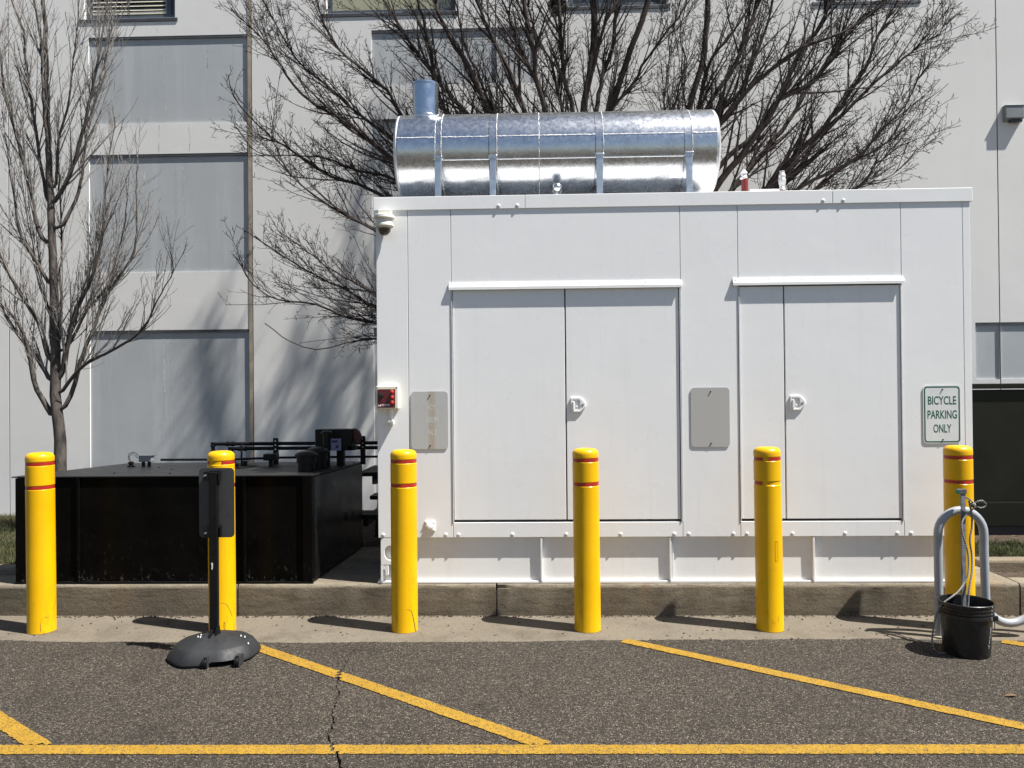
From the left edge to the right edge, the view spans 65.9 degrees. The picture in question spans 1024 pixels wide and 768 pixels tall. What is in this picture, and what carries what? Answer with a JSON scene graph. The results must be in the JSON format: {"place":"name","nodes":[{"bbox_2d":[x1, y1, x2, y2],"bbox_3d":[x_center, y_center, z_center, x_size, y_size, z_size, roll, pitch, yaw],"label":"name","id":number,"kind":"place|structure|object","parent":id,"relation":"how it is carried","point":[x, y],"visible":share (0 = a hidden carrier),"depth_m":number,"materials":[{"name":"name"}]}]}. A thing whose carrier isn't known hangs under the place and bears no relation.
{"place":"outdoors","nodes":[
{"label":"outdoors","id":0,"kind":"place"},
{"bbox_2d":[0,539,15,563],"bbox_3d":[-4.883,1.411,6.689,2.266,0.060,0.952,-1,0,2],"label":"grass","id":1,"kind":"structure","parent":0,"point":[4,554],"depth_m":6.64,"materials":[{"name":"green plant"}]},
{"bbox_2d":[0,638,1023,767],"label":"parking lot","id":2,"kind":"structure","parent":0,"point":[602,692],"depth_m":4.10,"materials":[{"name":"grey asphalt"}]},
{"bbox_2d":[0,711,50,744],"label":"painted line","id":3,"kind":"object","parent":2,"relation":"on","point":[17,731],"visible":1,"depth_m":3.76,"materials":[{"name":"paint"}]},
{"bbox_2d":[167,468,260,668],"bbox_3d":[-1.835,1.095,4.862,0.529,1.150,0.509,-1,0,2],"label":"portable sign","id":4,"kind":"object","parent":2,"relation":"on","point":[215,644],"visible":1,"depth_m":4.85,"materials":[{"name":"rubber"}]},
{"bbox_2d":[259,644,550,745],"bbox_3d":[-0.790,1.652,4.336,2.417,0.001,0.096,-1,-1,39],"label":"painted line","id":5,"kind":"object","parent":2,"relation":"on","point":[502,730],"visible":0.93,"depth_m":4.11,"materials":[{"name":"paint"}]},
{"bbox_2d":[0,744,1023,753],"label":"painted line","id":6,"kind":"object","parent":2,"relation":"on","point":[539,749],"visible":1,"depth_m":3.54,"materials":[{"name":"paint"}]},
{"bbox_2d":[621,639,1023,728],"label":"painted line","id":7,"kind":"object","parent":2,"relation":"on","point":[960,712],"visible":1,"depth_m":4.25,"materials":[{"name":"paint"}]},
{"bbox_2d":[937,594,997,658],"bbox_3d":[2.750,1.468,4.780,0.308,0.317,0.308,-1,0,2],"label":"bucket","id":8,"kind":"object","parent":2,"relation":"on","point":[966,631],"visible":0.93,"depth_m":4.67,"materials":[{"name":"black plastic"}]},
{"bbox_2d":[955,489,966,605],"bbox_3d":[2.800,1.140,4.921,0.062,0.943,0.295,-1,-1,32],"label":"steel bar","id":9,"kind":"object","parent":8,"relation":"in","point":[962,492],"visible":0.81,"depth_m":4.94,"materials":[{"name":"grey metal"}]},
{"bbox_2d":[931,497,986,653],"bbox_3d":[2.756,1.170,4.860,0.486,0.920,0.097,0,-1,-33],"label":"rope","id":10,"kind":"object","parent":9,"relation":"hanging from","point":[972,504],"visible":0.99,"depth_m":4.90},
{"bbox_2d":[1001,639,1023,645],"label":"painted line","id":11,"kind":"object","parent":2,"relation":"on","point":[1012,642],"visible":1,"depth_m":4.95,"materials":[{"name":"paint"}]},
{"bbox_2d":[0,615,1023,642],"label":"concrete apron","id":12,"kind":"object","parent":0,"point":[291,629],"visible":0.86,"depth_m":5.32,"materials":[{"name":"beige concrete"}]},
{"bbox_2d":[25,452,56,634],"bbox_3d":[-3.212,1.072,5.381,0.179,1.215,0.179,-1,0,2],"label":"bollard","id":13,"kind":"object","parent":12,"relation":"on","point":[41,595],"visible":1,"depth_m":5.31,"materials":[{"name":"yellow plastic"}]},
{"bbox_2d":[207,450,236,630],"bbox_3d":[-1.972,1.060,5.363,0.179,1.215,0.179,-1,0,2],"label":"bollard","id":14,"kind":"object","parent":12,"relation":"on","point":[227,558],"visible":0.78,"depth_m":5.30,"materials":[{"name":"yellow plastic"}]},
{"bbox_2d":[390,449,417,633],"bbox_3d":[-0.729,1.050,5.331,0.179,1.217,0.179,-1,0,2],"label":"bollard","id":15,"kind":"object","parent":12,"relation":"on","point":[404,562],"visible":1,"depth_m":5.26,"materials":[{"name":"yellow plastic"}]},
{"bbox_2d":[8,615,1020,638],"bbox_3d":[0.174,1.643,5.358,7.200,0.014,0.523,-1,0,2],"label":"grit","id":16,"kind":"object","parent":12,"relation":"on","point":[135,616],"visible":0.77,"depth_m":5.57,"materials":[{"name":"gravel"}]},
{"bbox_2d":[572,448,600,632],"bbox_3d":[0.501,1.038,5.304,0.179,1.215,0.179,-1,0,2],"label":"bollard","id":17,"kind":"object","parent":12,"relation":"on","point":[586,549],"visible":1,"depth_m":5.23,"materials":[{"name":"yellow plastic"}]},
{"bbox_2d":[753,446,783,632],"bbox_3d":[1.715,1.026,5.278,0.179,1.215,0.179,-1,0,2],"label":"bollard","id":18,"kind":"object","parent":12,"relation":"on","point":[768,540],"visible":1,"depth_m":5.20,"materials":[{"name":"yellow plastic"}]},
{"bbox_2d":[943,445,974,595],"bbox_3d":[2.977,1.015,5.255,0.179,1.215,0.179,-1,0,2],"label":"bollard","id":19,"kind":"object","parent":12,"relation":"on","point":[958,467],"visible":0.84,"depth_m":5.19,"materials":[{"name":"yellow plastic"}]},
{"bbox_2d":[933,506,1023,637],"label":"bike rack","id":20,"kind":"object","parent":12,"relation":"on","point":[945,516],"visible":0.71,"depth_m":5.06,"materials":[{"name":"silver metal"}]},
{"bbox_2d":[1006,577,1023,614],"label":"concrete kerb slab","id":21,"kind":"structure","parent":12,"relation":"on","point":[1019,581],"depth_m":5.52,"materials":[{"name":"beige concrete"}]},
{"bbox_2d":[0,515,1023,577],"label":"soil","id":22,"kind":"structure","parent":0,"point":[370,539],"depth_m":7.18,"materials":[{"name":"brown soil"}]},
{"bbox_2d":[0,513,15,542],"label":"grass","id":23,"kind":"structure","parent":22,"relation":"on","point":[7,530],"depth_m":7.97,"materials":[{"name":"green plant"}]},
{"bbox_2d":[0,0,193,471],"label":"bare tree","id":24,"kind":"object","parent":22,"relation":"on","point":[55,408],"visible":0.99,"depth_m":7.70,"materials":[{"name":"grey plant"}]},
{"bbox_2d":[0,575,239,615],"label":"concrete kerb slab","id":25,"kind":"structure","parent":22,"relation":"on","point":[132,599],"depth_m":5.71,"materials":[{"name":"beige concrete"}]},
{"bbox_2d":[0,564,15,574],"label":"kerb","id":26,"kind":"structure","parent":25,"relation":"on","point":[7,569],"depth_m":6.06,"materials":[{"name":"concrete"}]},
{"bbox_2d":[11,428,377,583],"bbox_3d":[-2.219,0.913,6.363,2.835,1.071,1.300,-1,0,2],"label":"fuel tank","id":27,"kind":"object","parent":25,"relation":"on","point":[300,520],"visible":0.83,"depth_m":5.75,"materials":[{"name":"black metal"}]},
{"bbox_2d":[238,546,496,615],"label":"concrete kerb slab","id":28,"kind":"structure","parent":22,"relation":"on","point":[350,585],"depth_m":5.66,"materials":[{"name":"beige concrete"}]},
{"bbox_2d":[237,583,497,614],"bbox_3d":[-1.020,1.605,6.341,1.876,0.240,1.360,-1,0,2],"label":"joint filler","id":29,"kind":"object","parent":28,"relation":"attached to","point":[496,600],"visible":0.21,"depth_m":5.65,"materials":[{"name":"black rubber"}]},
{"bbox_2d":[362,465,377,536],"bbox_3d":[-0.586,1.137,7.800,1.860,0.597,1.535,-1,0,2],"label":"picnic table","id":30,"kind":"object","parent":22,"relation":"on","point":[369,517],"visible":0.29,"depth_m":7.49,"materials":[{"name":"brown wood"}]},
{"bbox_2d":[211,0,708,357],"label":"bare tree","id":31,"kind":"object","parent":22,"relation":"on","point":[488,105],"visible":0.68,"depth_m":7.24,"materials":[{"name":"brown plant"}]},
{"bbox_2d":[547,0,564,17],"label":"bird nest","id":32,"kind":"object","parent":31,"relation":"attached to","point":[562,3],"visible":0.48,"depth_m":7.60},
{"bbox_2d":[0,0,1023,515],"bbox_3d":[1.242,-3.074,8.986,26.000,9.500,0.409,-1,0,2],"label":"concrete building","id":33,"kind":"structure","parent":22,"relation":"on","point":[196,368],"depth_m":8.90,"materials":[{"name":"grey concrete"}]},
{"bbox_2d":[80,0,177,22],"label":"window","id":34,"kind":"structure","parent":33,"relation":"in","point":[137,10],"depth_m":9.02,"materials":[{"name":"grey glass"}]},
{"bbox_2d":[323,0,455,17],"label":"window","id":35,"kind":"structure","parent":33,"relation":"in","point":[361,5],"depth_m":8.95,"materials":[{"name":"grey glass"}]},
{"bbox_2d":[564,0,669,10],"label":"window","id":36,"kind":"structure","parent":33,"relation":"in","point":[653,5],"depth_m":8.84,"materials":[{"name":"grey glass"}]},
{"bbox_2d":[812,0,920,5],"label":"window","id":37,"kind":"structure","parent":33,"relation":"in","point":[816,3],"depth_m":8.71,"materials":[{"name":"grey glass"}]},
{"bbox_2d":[1002,104,1023,122],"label":"wall lamp","id":38,"kind":"object","parent":33,"relation":"attached to","point":[1013,113],"visible":1,"depth_m":8.60,"materials":[{"name":"grey metal"}]},
{"bbox_2d":[497,566,1018,615],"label":"concrete kerb slab","id":39,"kind":"structure","parent":22,"relation":"on","point":[722,599],"depth_m":5.58,"materials":[{"name":"beige concrete"}]},
{"bbox_2d":[373,188,972,582],"bbox_3d":[1.153,0.031,6.271,4.238,2.776,1.425,-1,0,2],"label":"generator enclosure","id":40,"kind":"object","parent":39,"relation":"on","point":[823,337],"visible":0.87,"depth_m":5.61,"materials":[{"name":"white paint"}]},
{"bbox_2d":[374,209,394,235],"bbox_3d":[-0.905,-1.144,5.599,0.148,0.186,0.159,-1,0,2],"label":"security camera","id":41,"kind":"object","parent":40,"relation":"attached to","point":[384,219],"visible":1,"depth_m":5.55,"materials":[{"name":"white plastic"}]},
{"bbox_2d":[375,386,398,424],"bbox_3d":[-0.891,0.157,5.625,0.170,0.283,0.089,-1,0,2],"label":"alarm panel","id":42,"kind":"object","parent":40,"relation":"attached to","point":[386,397],"visible":1,"depth_m":5.61,"materials":[{"name":"red plastic"}]},
{"bbox_2d":[411,391,447,448],"bbox_3d":[-0.591,0.260,5.653,0.265,0.413,0.014,-1,0,2],"label":"faded sign","id":43,"kind":"object","parent":40,"relation":"attached to","point":[429,419],"visible":1,"depth_m":5.65,"materials":[{"name":"white metal"}]},
{"bbox_2d":[453,289,565,519],"bbox_3d":[-0.019,0.147,5.659,0.800,1.648,0.026,-1,0,2],"label":"door","id":44,"kind":"structure","parent":40,"relation":"in","point":[509,344],"depth_m":5.65,"materials":[{"name":"white paint"}]},
{"bbox_2d":[393,79,720,196],"bbox_3d":[0.339,-1.860,6.204,2.498,1.036,0.686,-1,0,2],"label":"exhaust silencer","id":45,"kind":"object","parent":40,"relation":"on","point":[435,153],"visible":0.92,"depth_m":5.92,"materials":[{"name":"metal"}]},
{"bbox_2d":[565,287,680,519],"bbox_3d":[0.790,0.139,5.625,0.802,1.648,0.045,-1,0,2],"label":"door","id":46,"kind":"structure","parent":40,"relation":"in","point":[623,403],"depth_m":5.62,"materials":[{"name":"white paint"}]},
{"bbox_2d":[691,387,729,446],"bbox_3d":[1.405,0.236,5.593,0.273,0.421,0.014,-1,0,2],"label":"blank sign","id":47,"kind":"object","parent":40,"relation":"attached to","point":[710,417],"visible":1,"depth_m":5.59,"materials":[{"name":"grey metal"}]},
{"bbox_2d":[740,170,747,190],"bbox_3d":[1.827,-1.518,6.210,0.064,0.325,0.063,-1,0,2],"label":"roof pipe","id":48,"kind":"object","parent":40,"relation":"on","point":[744,181],"visible":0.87,"depth_m":6.19,"materials":[{"name":"red metal"}]},
{"bbox_2d":[739,286,785,518],"bbox_3d":[1.775,0.131,5.605,0.306,1.646,0.026,-1,0,2],"label":"door","id":49,"kind":"structure","parent":40,"relation":"in","point":[760,308],"depth_m":5.59,"materials":[{"name":"white paint"}]},
{"bbox_2d":[749,189,779,190],"bbox_3d":[1.978,-1.441,6.190,0.230,0.168,0.030,-1,0,2],"label":"roof rail","id":50,"kind":"object","parent":40,"relation":"on","point":[764,189],"visible":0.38,"depth_m":6.18,"materials":[{"name":"white metal"}]},
{"bbox_2d":[778,170,785,190],"bbox_3d":[2.124,-1.516,6.201,0.060,0.315,0.061,-1,0,2],"label":"roof pipe","id":51,"kind":"object","parent":40,"relation":"on","point":[782,179],"visible":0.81,"depth_m":6.18,"materials":[{"name":"grey metal"}]},
{"bbox_2d":[783,285,901,518],"bbox_3d":[2.340,0.126,5.579,0.806,1.646,0.045,-1,0,2],"label":"door","id":52,"kind":"structure","parent":40,"relation":"in","point":[843,449],"depth_m":5.58,"materials":[{"name":"white paint"}]},
{"bbox_2d":[923,385,960,442],"bbox_3d":[3.021,0.213,5.544,0.260,0.406,0.014,-1,0,2],"label":"parking sign","id":53,"kind":"object","parent":40,"relation":"attached to","point":[941,413],"visible":1,"depth_m":5.54,"materials":[{"name":"white metal"}]},
{"bbox_2d":[628,0,998,191],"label":"bare tree","id":54,"kind":"object","parent":22,"relation":"on","point":[787,163],"visible":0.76,"depth_m":7.12,"materials":[{"name":"brown plant"}]},
{"bbox_2d":[972,383,1023,534],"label":"transformer cabinet","id":55,"kind":"object","parent":22,"relation":"on","point":[998,443],"visible":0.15,"depth_m":7.23,"materials":[{"name":"green metal"}]},
{"bbox_2d":[975,537,1023,556],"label":"grass","id":56,"kind":"structure","parent":22,"relation":"on","point":[1015,546],"depth_m":6.40,"materials":[{"name":"green plant"}]},
{"bbox_2d":[975,557,1023,571],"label":"kerb","id":57,"kind":"structure","parent":22,"relation":"on","point":[1006,564],"depth_m":6.03,"materials":[{"name":"concrete"}]}
]}

